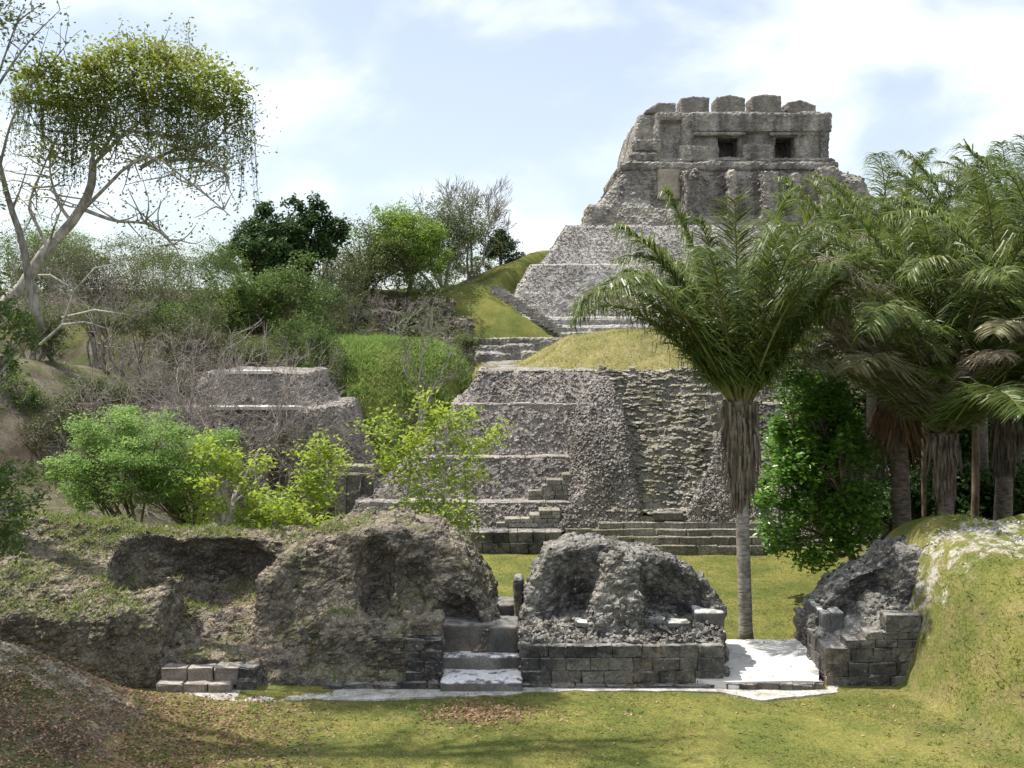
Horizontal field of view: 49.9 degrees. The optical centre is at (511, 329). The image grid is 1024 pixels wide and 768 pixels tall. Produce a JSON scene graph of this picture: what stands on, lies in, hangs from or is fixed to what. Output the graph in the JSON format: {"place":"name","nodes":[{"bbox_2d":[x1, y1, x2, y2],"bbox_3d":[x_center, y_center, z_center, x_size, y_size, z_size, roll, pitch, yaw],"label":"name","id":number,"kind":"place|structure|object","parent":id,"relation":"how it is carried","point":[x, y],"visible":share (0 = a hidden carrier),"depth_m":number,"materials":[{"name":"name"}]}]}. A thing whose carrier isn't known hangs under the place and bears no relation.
{"place":"outdoors","nodes":[
{"label":"outdoors","id":0,"kind":"place"},
{"bbox_2d":[181,685,838,701],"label":"path","id":1,"kind":"structure","parent":0,"point":[761,695],"depth_m":30.12,"materials":[{"name":"white concrete"}]},
{"bbox_2d":[0,250,1023,767],"bbox_3d":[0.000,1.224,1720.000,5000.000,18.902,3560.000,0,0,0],"label":"ground","id":2,"kind":"structure","parent":0,"point":[494,316],"depth_m":28.59,"materials":[{"name":"green plant"}]},
{"bbox_2d":[0,252,38,353],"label":"scrub tree","id":3,"kind":"object","parent":2,"relation":"on","point":[6,291],"visible":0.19,"depth_m":63.76,"materials":[{"name":"green plant"}]},
{"bbox_2d":[0,154,51,564],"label":"shade tree","id":4,"kind":"object","parent":2,"relation":"on","point":[15,509],"visible":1,"depth_m":25.46,"materials":[{"name":"green plant"}]},
{"bbox_2d":[0,368,57,416],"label":"brush","id":5,"kind":"object","parent":2,"relation":"on","point":[32,396],"visible":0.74,"depth_m":51.28,"materials":[{"name":"green plant"}]},
{"bbox_2d":[4,261,80,361],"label":"leafless tree","id":6,"kind":"object","parent":2,"relation":"on","point":[27,304],"visible":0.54,"depth_m":57.29,"materials":[{"name":"plant"}]},
{"bbox_2d":[4,298,81,362],"bbox_3d":[-24.898,0.140,57.984,4.968,3.642,3.276,0,0,38],"label":"brush","id":7,"kind":"object","parent":2,"relation":"on","point":[55,323],"visible":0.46,"depth_m":57.46,"materials":[{"name":"green plant"}]},
{"bbox_2d":[0,0,90,330],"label":"sparse tree","id":8,"kind":"object","parent":2,"relation":"on","point":[31,289],"visible":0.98,"depth_m":32.96,"materials":[{"name":"grey plant"}]},
{"bbox_2d":[0,207,100,359],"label":"scrub tree","id":9,"kind":"object","parent":2,"relation":"on","point":[7,258],"visible":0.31,"depth_m":72.29,"materials":[{"name":"green plant"}]},
{"bbox_2d":[7,226,105,367],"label":"scrub tree","id":10,"kind":"object","parent":2,"relation":"on","point":[93,251],"visible":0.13,"depth_m":83.45,"materials":[{"name":"green plant"}]},
{"bbox_2d":[17,390,106,457],"bbox_3d":[-20.484,4.507,50.303,3.258,3.781,3.647,0,0,31],"label":"brush","id":11,"kind":"object","parent":2,"relation":"on","point":[44,426],"visible":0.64,"depth_m":49.84,"materials":[{"name":"green plant"}]},
{"bbox_2d":[2,230,126,370],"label":"tree","id":12,"kind":"object","parent":2,"relation":"on","point":[67,270],"visible":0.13,"depth_m":75.42,"materials":[{"name":"green plant"}]},
{"bbox_2d":[37,262,129,345],"bbox_3d":[-19.797,-1.182,50.046,5.137,3.835,1.020,0,0,0],"label":"dead branch","id":13,"kind":"object","parent":2,"relation":"on","point":[63,318],"visible":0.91,"depth_m":49.92,"materials":[{"name":"grey wood"}]},
{"bbox_2d":[14,230,163,368],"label":"scrub tree","id":14,"kind":"object","parent":2,"relation":"on","point":[82,272],"visible":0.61,"depth_m":69.44,"materials":[{"name":"green plant"}]},
{"bbox_2d":[52,372,132,423],"bbox_3d":[-20.215,3.460,54.389,4.014,2.819,4.332,0,0,0],"label":"brush","id":15,"kind":"object","parent":2,"relation":"on","point":[99,381],"visible":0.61,"depth_m":53.54,"materials":[{"name":"green plant"}]},
{"bbox_2d":[42,264,159,378],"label":"leafless tree","id":16,"kind":"object","parent":2,"relation":"on","point":[101,353],"visible":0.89,"depth_m":60.67,"materials":[{"name":"plant"}]},
{"bbox_2d":[57,297,155,376],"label":"brush","id":17,"kind":"object","parent":2,"relation":"on","point":[135,322],"visible":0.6,"depth_m":65.74,"materials":[{"name":"green plant"}]},
{"bbox_2d":[59,337,200,438],"bbox_3d":[-20.171,3.219,57.774,7.910,5.765,5.232,0,0,22],"label":"leafless tree","id":18,"kind":"object","parent":2,"relation":"on","point":[131,379],"visible":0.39,"depth_m":56.36,"materials":[{"name":"plant"}]},
{"bbox_2d":[0,13,280,337],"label":"vine draped tree","id":19,"kind":"object","parent":2,"relation":"on","point":[159,57],"visible":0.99,"depth_m":33.59,"materials":[{"name":"green plant"}]},
{"bbox_2d":[36,404,249,525],"bbox_3d":[-13.261,6.333,39.584,7.420,7.304,5.178,0,0,0],"label":"feathery bush","id":20,"kind":"object","parent":2,"relation":"on","point":[124,451],"visible":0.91,"depth_m":39.24,"materials":[{"name":"green plant"}]},
{"bbox_2d":[89,228,210,387],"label":"tree","id":21,"kind":"object","parent":2,"relation":"on","point":[158,252],"visible":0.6,"depth_m":81.79,"materials":[{"name":"green plant"}]},
{"bbox_2d":[117,323,183,399],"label":"leafless tree","id":22,"kind":"object","parent":2,"relation":"on","point":[146,353],"visible":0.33,"depth_m":70.96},
{"bbox_2d":[97,242,208,386],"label":"scrub tree","id":23,"kind":"object","parent":2,"relation":"on","point":[160,290],"visible":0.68,"depth_m":71.94,"materials":[{"name":"green plant"}]},
{"bbox_2d":[120,365,208,437],"bbox_3d":[-18.464,3.978,57.769,4.229,4.346,4.382,0,0,23],"label":"brush","id":24,"kind":"object","parent":2,"relation":"on","point":[155,386],"visible":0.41,"depth_m":57.54,"materials":[{"name":"green plant"}]},
{"bbox_2d":[55,316,275,522],"bbox_3d":[-16.774,5.350,53.128,9.730,12.300,16.257,0,0,-20],"label":"leafless bush","id":25,"kind":"object","parent":2,"relation":"on","point":[211,407],"visible":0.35,"depth_m":50.93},
{"bbox_2d":[133,295,218,376],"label":"brush","id":26,"kind":"object","parent":2,"relation":"on","point":[160,310],"visible":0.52,"depth_m":69.26,"materials":[{"name":"green plant"}]},
{"bbox_2d":[142,308,229,399],"bbox_3d":[-18.835,2.281,64.131,5.137,7.222,3.871,0,0,-22],"label":"brush","id":27,"kind":"object","parent":2,"relation":"on","point":[196,334],"visible":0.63,"depth_m":64.00,"materials":[{"name":"green plant"}]},
{"bbox_2d":[0,503,372,683],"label":"ruin weeds","id":28,"kind":"object","parent":2,"relation":"on","point":[93,521],"visible":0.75,"depth_m":33.90,"materials":[{"name":"green plant"}]},
{"bbox_2d":[28,315,357,526],"bbox_3d":[-14.946,4.795,53.359,11.093,11.217,14.684,0,0,31],"label":"leafless bush","id":29,"kind":"object","parent":2,"relation":"on","point":[203,423],"visible":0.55,"depth_m":52.55,"materials":[{"name":"plant"}]},
{"bbox_2d":[158,264,244,400],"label":"scrub tree","id":30,"kind":"object","parent":2,"relation":"on","point":[217,316],"visible":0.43,"depth_m":73.66,"materials":[{"name":"green plant"}]},
{"bbox_2d":[155,234,253,370],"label":"brush","id":31,"kind":"object","parent":2,"relation":"on","point":[220,256],"visible":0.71,"depth_m":83.14,"materials":[{"name":"green plant"}]},
{"bbox_2d":[168,427,255,526],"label":"sapling","id":32,"kind":"object","parent":2,"relation":"on","point":[207,482],"visible":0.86,"depth_m":38.22,"materials":[{"name":"green plant"}]},
{"bbox_2d":[199,327,300,369],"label":"leafless tree","id":33,"kind":"object","parent":2,"relation":"on","point":[249,363],"visible":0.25,"depth_m":66.54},
{"bbox_2d":[215,332,289,367],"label":"brush","id":34,"kind":"object","parent":2,"relation":"on","point":[251,342],"visible":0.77,"depth_m":70.76,"materials":[{"name":"green plant"}]},
{"bbox_2d":[0,507,522,691],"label":"ruined building","id":35,"kind":"structure","parent":2,"relation":"on","point":[420,591],"depth_m":32.24,"materials":[{"name":"stone"}]},
{"bbox_2d":[222,446,303,527],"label":"sapling","id":36,"kind":"object","parent":2,"relation":"on","point":[251,503],"visible":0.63,"depth_m":38.16,"materials":[{"name":"green plant"}]},
{"bbox_2d":[181,245,345,368],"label":"broadleaf tree","id":37,"kind":"object","parent":2,"relation":"on","point":[245,303],"visible":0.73,"depth_m":78.81,"materials":[{"name":"green plant"}]},
{"bbox_2d":[160,366,381,517],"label":"stone platform","id":38,"kind":"structure","parent":2,"relation":"on","point":[353,404],"depth_m":61.21,"materials":[{"name":"grey stone"}]},
{"bbox_2d":[201,190,353,366],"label":"evergreen tree","id":39,"kind":"object","parent":2,"relation":"on","point":[274,242],"visible":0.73,"depth_m":91.15,"materials":[{"name":"green plant"}]},
{"bbox_2d":[272,427,312,517],"bbox_3d":[-11.241,7.954,55.968,2.138,6.068,2.445,0,0,36],"label":"brush","id":40,"kind":"object","parent":2,"relation":"on","point":[284,442],"visible":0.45,"depth_m":55.69,"materials":[{"name":"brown plant"}]},
{"bbox_2d":[254,482,333,528],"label":"sapling","id":41,"kind":"object","parent":2,"relation":"on","point":[292,515],"visible":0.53,"depth_m":36.81,"materials":[{"name":"green plant"}]},
{"bbox_2d":[289,465,298,510],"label":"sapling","id":42,"kind":"object","parent":2,"relation":"on","point":[293,479],"visible":0.09,"depth_m":56.76,"materials":[{"name":"green plant"}]},
{"bbox_2d":[266,305,334,366],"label":"scrub tree","id":43,"kind":"object","parent":2,"relation":"on","point":[291,339],"visible":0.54,"depth_m":75.41,"materials":[{"name":"green plant"}]},
{"bbox_2d":[297,312,335,367],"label":"brush","id":44,"kind":"object","parent":2,"relation":"on","point":[311,336],"visible":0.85,"depth_m":71.23,"materials":[{"name":"green plant"}]},
{"bbox_2d":[283,261,350,365],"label":"brush","id":45,"kind":"object","parent":2,"relation":"on","point":[320,297],"visible":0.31,"depth_m":83.89,"materials":[{"name":"green plant"}]},
{"bbox_2d":[281,428,362,526],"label":"sapling","id":46,"kind":"object","parent":2,"relation":"on","point":[314,491],"visible":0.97,"depth_m":38.76,"materials":[{"name":"green plant"}]},
{"bbox_2d":[233,341,436,524],"bbox_3d":[-8.747,5.775,54.091,9.979,10.491,9.362,0,0,0],"label":"leafless bush","id":47,"kind":"object","parent":2,"relation":"on","point":[299,429],"visible":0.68,"depth_m":53.87,"materials":[{"name":"plant"}]},
{"bbox_2d":[313,260,359,287],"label":"bush","id":48,"kind":"object","parent":2,"relation":"on","point":[317,275],"visible":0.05,"depth_m":110.76,"materials":[{"name":"green plant"}]},
{"bbox_2d":[312,281,361,326],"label":"brush","id":49,"kind":"object","parent":2,"relation":"on","point":[338,294],"visible":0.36,"depth_m":87.88,"materials":[{"name":"green plant"}]},
{"bbox_2d":[324,326,352,396],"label":"scrub tree","id":50,"kind":"object","parent":2,"relation":"on","point":[338,365],"visible":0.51,"depth_m":70.52,"materials":[{"name":"green plant"}]},
{"bbox_2d":[314,261,377,324],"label":"brush","id":51,"kind":"object","parent":2,"relation":"on","point":[355,291],"visible":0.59,"depth_m":94.35,"materials":[{"name":"green plant"}]},
{"bbox_2d":[313,281,389,336],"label":"scrub tree","id":52,"kind":"object","parent":2,"relation":"on","point":[360,328],"visible":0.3,"depth_m":83.94,"materials":[{"name":"green plant"}]},
{"bbox_2d":[335,463,373,517],"bbox_3d":[-8.214,8.824,57.114,1.955,3.586,1.864,0,0,0],"label":"fallen masonry","id":53,"kind":"object","parent":2,"relation":"on","point":[350,483],"visible":0.35,"depth_m":56.21,"materials":[{"name":"stone"}]},
{"bbox_2d":[315,214,428,305],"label":"spreading tree","id":54,"kind":"object","parent":2,"relation":"on","point":[369,262],"visible":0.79,"depth_m":96.63,"materials":[{"name":"green plant"}]},
{"bbox_2d":[290,332,473,475],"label":"mound grass","id":55,"kind":"structure","parent":2,"relation":"on","point":[360,341],"depth_m":72.35,"materials":[{"name":"green plant"}]},
{"bbox_2d":[377,262,421,288],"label":"bush","id":56,"kind":"object","parent":2,"relation":"on","point":[386,287],"visible":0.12,"depth_m":112.49,"materials":[{"name":"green plant"}]},
{"bbox_2d":[360,285,440,335],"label":"leafless tree","id":57,"kind":"object","parent":2,"relation":"on","point":[380,308],"visible":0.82,"depth_m":85.63,"materials":[{"name":"plant"}]},
{"bbox_2d":[348,197,454,296],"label":"light green tree","id":58,"kind":"object","parent":2,"relation":"on","point":[421,240],"visible":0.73,"depth_m":99.09,"materials":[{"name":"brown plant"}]},
{"bbox_2d":[345,385,457,508],"bbox_3d":[-3.988,6.402,38.537,3.865,9.010,2.920,0,0,31],"label":"sapling","id":59,"kind":"object","parent":2,"relation":"on","point":[425,404],"visible":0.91,"depth_m":38.61,"materials":[{"name":"green plant"}]},
{"bbox_2d":[328,296,475,340],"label":"rubble wall","id":60,"kind":"structure","parent":2,"relation":"on","point":[447,303],"depth_m":92.82,"materials":[{"name":"grey stone"}]},
{"bbox_2d":[376,284,485,440],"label":"thin tree","id":61,"kind":"object","parent":2,"relation":"on","point":[408,359],"visible":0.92,"depth_m":68.98,"materials":[{"name":"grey plant"}]},
{"bbox_2d":[392,271,472,300],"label":"brush","id":62,"kind":"object","parent":2,"relation":"on","point":[424,287],"visible":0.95,"depth_m":96.34,"materials":[{"name":"grey plant"}]},
{"bbox_2d":[413,307,471,348],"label":"leafless tree","id":63,"kind":"object","parent":2,"relation":"on","point":[443,330],"visible":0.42,"depth_m":88.19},
{"bbox_2d":[367,398,518,538],"bbox_3d":[-2.411,6.628,38.408,5.037,8.545,3.044,0,0,20],"label":"sapling","id":64,"kind":"object","parent":2,"relation":"on","point":[443,494],"visible":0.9,"depth_m":38.23,"materials":[{"name":"green plant"}]},
{"bbox_2d":[425,252,466,287],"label":"bush","id":65,"kind":"object","parent":2,"relation":"on","point":[448,281],"visible":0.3,"depth_m":115.72,"materials":[{"name":"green plant"}]},
{"bbox_2d":[396,187,510,287],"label":"pale tree","id":66,"kind":"object","parent":2,"relation":"on","point":[458,248],"visible":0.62,"depth_m":104.89,"materials":[{"name":"green plant"}]},
{"bbox_2d":[405,173,516,278],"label":"bare tree","id":67,"kind":"object","parent":2,"relation":"on","point":[488,201],"visible":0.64,"depth_m":109.45,"materials":[{"name":"grey plant"}]},
{"bbox_2d":[453,331,490,372],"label":"brush","id":68,"kind":"object","parent":2,"relation":"on","point":[467,342],"visible":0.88,"depth_m":81.75,"materials":[{"name":"green plant"}]},
{"bbox_2d":[459,256,498,277],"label":"bush","id":69,"kind":"object","parent":2,"relation":"on","point":[487,266],"visible":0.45,"depth_m":118.12,"materials":[{"name":"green plant"}]},
{"bbox_2d":[476,226,522,265],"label":"tree","id":70,"kind":"object","parent":2,"relation":"on","point":[511,246],"visible":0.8,"depth_m":110.93,"materials":[{"name":"green plant"}]},
{"bbox_2d":[0,505,1023,767],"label":"fallen leaves","id":71,"kind":"object","parent":2,"relation":"on","point":[266,757],"visible":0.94,"depth_m":27.25,"materials":[{"name":"brown plant"}]},
{"bbox_2d":[503,252,525,263],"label":"bush","id":72,"kind":"object","parent":2,"relation":"on","point":[516,256],"visible":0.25,"depth_m":111.66,"materials":[{"name":"green plant"}]},
{"bbox_2d":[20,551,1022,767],"bbox_3d":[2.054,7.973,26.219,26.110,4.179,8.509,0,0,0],"label":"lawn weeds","id":73,"kind":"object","parent":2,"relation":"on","point":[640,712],"visible":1,"depth_m":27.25,"materials":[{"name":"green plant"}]},
{"bbox_2d":[513,532,729,687],"bbox_3d":[3.242,8.196,32.629,6.466,3.905,4.163,0,0,0],"label":"vaulted ruin","id":74,"kind":"object","parent":2,"relation":"on","point":[593,610],"visible":0.97,"depth_m":31.71,"materials":[{"name":"stone"}]},
{"bbox_2d":[350,327,928,555],"bbox_3d":[7.315,5.424,69.626,32.831,11.405,35.737,0,0,0],"label":"stepped pyramid","id":75,"kind":"object","parent":2,"relation":"on","point":[617,435],"visible":0.67,"depth_m":55.99,"materials":[{"name":"stone"}]},
{"bbox_2d":[443,331,594,365],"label":"ruined wall","id":76,"kind":"structure","parent":75,"relation":"on","point":[507,348],"depth_m":88.47,"materials":[{"name":"grey stone"}]},
{"bbox_2d":[490,94,878,339],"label":"temple pyramid","id":77,"kind":"object","parent":75,"relation":"on","point":[695,154],"visible":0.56,"depth_m":109.72,"materials":[{"name":"grey stone"}]},
{"bbox_2d":[564,184,904,639],"bbox_3d":[7.568,2.893,37.797,11.751,15.833,11.246,0,0,0],"label":"palm tree","id":78,"kind":"object","parent":2,"relation":"on","point":[757,352],"visible":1,"depth_m":36.23,"materials":[{"name":"green plant"}]},
{"bbox_2d":[726,679,824,689],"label":"kerb","id":79,"kind":"structure","parent":2,"relation":"on","point":[820,684],"depth_m":30.46,"materials":[{"name":"grey stone"}]},
{"bbox_2d":[787,334,859,407],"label":"understory tree","id":80,"kind":"object","parent":2,"relation":"on","point":[813,366],"visible":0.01,"depth_m":61.35,"materials":[{"name":"green plant"}]},
{"bbox_2d":[750,337,897,576],"bbox_3d":[12.253,5.632,44.480,5.818,10.687,5.945,0,0,0],"label":"broadleaf tree","id":81,"kind":"object","parent":2,"relation":"on","point":[821,452],"visible":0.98,"depth_m":43.13,"materials":[{"name":"green plant"}]},
{"bbox_2d":[793,534,923,686],"bbox_3d":[10.946,8.299,32.837,4.359,4.130,4.208,0,0,0],"label":"stone ruin","id":82,"kind":"object","parent":2,"relation":"on","point":[857,622],"visible":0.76,"depth_m":32.05,"materials":[{"name":"stone"}]},
{"bbox_2d":[841,380,889,489],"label":"understory tree","id":83,"kind":"object","parent":2,"relation":"on","point":[859,398],"visible":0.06,"depth_m":54.51,"materials":[{"name":"green plant"}]},
{"bbox_2d":[718,162,1014,506],"bbox_3d":[17.286,1.225,53.661,14.478,18.317,13.931,0,0,0],"label":"palm tree","id":84,"kind":"object","parent":2,"relation":"on","point":[870,404],"visible":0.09,"depth_m":53.55,"materials":[{"name":"green plant"}]},
{"bbox_2d":[722,193,1023,515],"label":"palm tree","id":85,"kind":"object","parent":2,"relation":"on","point":[942,410],"visible":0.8,"depth_m":37.81,"materials":[{"name":"green plant"}]},
{"bbox_2d":[743,217,1023,529],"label":"palm tree","id":86,"kind":"object","parent":2,"relation":"on","point":[896,434],"visible":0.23,"depth_m":42.84,"materials":[{"name":"green plant"}]},
{"bbox_2d":[771,148,997,253],"bbox_3d":[21.458,-0.220,62.007,13.346,20.224,13.757,0,0,-44],"label":"palm tree","id":87,"kind":"object","parent":2,"relation":"on","point":[843,193],"visible":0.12,"depth_m":59.97,"materials":[{"name":"green plant"}]},
{"bbox_2d":[856,464,936,533],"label":"understory tree","id":88,"kind":"object","parent":2,"relation":"on","point":[915,495],"visible":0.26,"depth_m":50.96,"materials":[{"name":"green plant"}]},
{"bbox_2d":[801,214,992,485],"bbox_3d":[21.585,1.532,57.466,14.060,16.571,13.325,0,0,0],"label":"palm tree","id":89,"kind":"object","parent":2,"relation":"on","point":[892,238],"visible":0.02,"depth_m":56.19,"materials":[{"name":"green plant"}]},
{"bbox_2d":[864,407,933,474],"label":"understory tree","id":90,"kind":"object","parent":2,"relation":"on","point":[912,462],"visible":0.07,"depth_m":55.65,"materials":[{"name":"green plant"}]},
{"bbox_2d":[808,160,1023,520],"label":"palm tree","id":91,"kind":"object","parent":2,"relation":"on","point":[1007,441],"visible":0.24,"depth_m":42.20,"materials":[{"name":"green plant"}]},
{"bbox_2d":[823,149,1023,513],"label":"palm tree","id":92,"kind":"object","parent":2,"relation":"on","point":[983,439],"visible":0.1,"depth_m":51.75,"materials":[{"name":"green plant"}]},
{"bbox_2d":[921,423,926,517],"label":"slim tree","id":93,"kind":"object","parent":2,"relation":"on","point":[923,486],"visible":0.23,"depth_m":49.91,"materials":[{"name":"brown plant"}]},
{"bbox_2d":[838,139,1023,381],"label":"palm tree","id":94,"kind":"object","parent":2,"relation":"on","point":[997,325],"visible":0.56,"depth_m":37.49,"materials":[{"name":"green plant"}]},
{"bbox_2d":[874,139,1023,249],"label":"palm tree","id":95,"kind":"object","parent":2,"relation":"on","point":[1006,142],"visible":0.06,"depth_m":56.94,"materials":[{"name":"green plant"}]},
{"bbox_2d":[909,457,994,517],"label":"understory tree","id":96,"kind":"object","parent":2,"relation":"on","point":[963,491],"visible":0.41,"depth_m":49.99,"materials":[{"name":"green plant"}]},
{"bbox_2d":[898,512,1023,720],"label":"grass","id":97,"kind":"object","parent":2,"relation":"on","point":[960,515],"visible":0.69,"depth_m":29.32,"materials":[{"name":"green plant"}]},
{"bbox_2d":[905,516,1023,580],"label":"chalk rubble","id":98,"kind":"object","parent":2,"relation":"on","point":[970,528],"visible":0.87,"depth_m":32.03,"materials":[{"name":"white stone"}]},
{"bbox_2d":[909,133,1023,249],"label":"palm tree","id":99,"kind":"object","parent":2,"relation":"on","point":[951,171],"visible":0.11,"depth_m":54.75,"materials":[{"name":"green plant"}]},
{"bbox_2d":[909,415,1023,477],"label":"understory tree","id":100,"kind":"object","parent":2,"relation":"on","point":[965,438],"visible":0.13,"depth_m":54.61,"materials":[{"name":"green plant"}]},
{"bbox_2d":[971,422,979,517],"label":"slim tree","id":101,"kind":"object","parent":2,"relation":"on","point":[975,490],"visible":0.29,"depth_m":47.83,"materials":[{"name":"brown plant"}]},
{"bbox_2d":[965,451,1023,520],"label":"understory tree","id":102,"kind":"object","parent":2,"relation":"on","point":[987,508],"visible":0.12,"depth_m":49.80,"materials":[{"name":"green plant"}]},
{"bbox_2d":[993,480,995,520],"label":"slim tree","id":103,"kind":"object","parent":2,"relation":"on","point":[994,512],"visible":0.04,"depth_m":45.00,"materials":[{"name":"grey plant"}]},
{"bbox_2d":[1013,467,1023,515],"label":"understory tree","id":104,"kind":"object","parent":2,"relation":"on","point":[1018,501],"visible":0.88,"depth_m":47.79,"materials":[{"name":"green plant"}]},
{"bbox_2d":[0,0,1023,290],"label":"sky","id":105,"kind":"structure","parent":0,"point":[377,101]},
{"bbox_2d":[696,639,818,688],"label":"paving","id":106,"kind":"structure","parent":0,"point":[784,664],"depth_m":32.06,"materials":[{"name":"white stone"}]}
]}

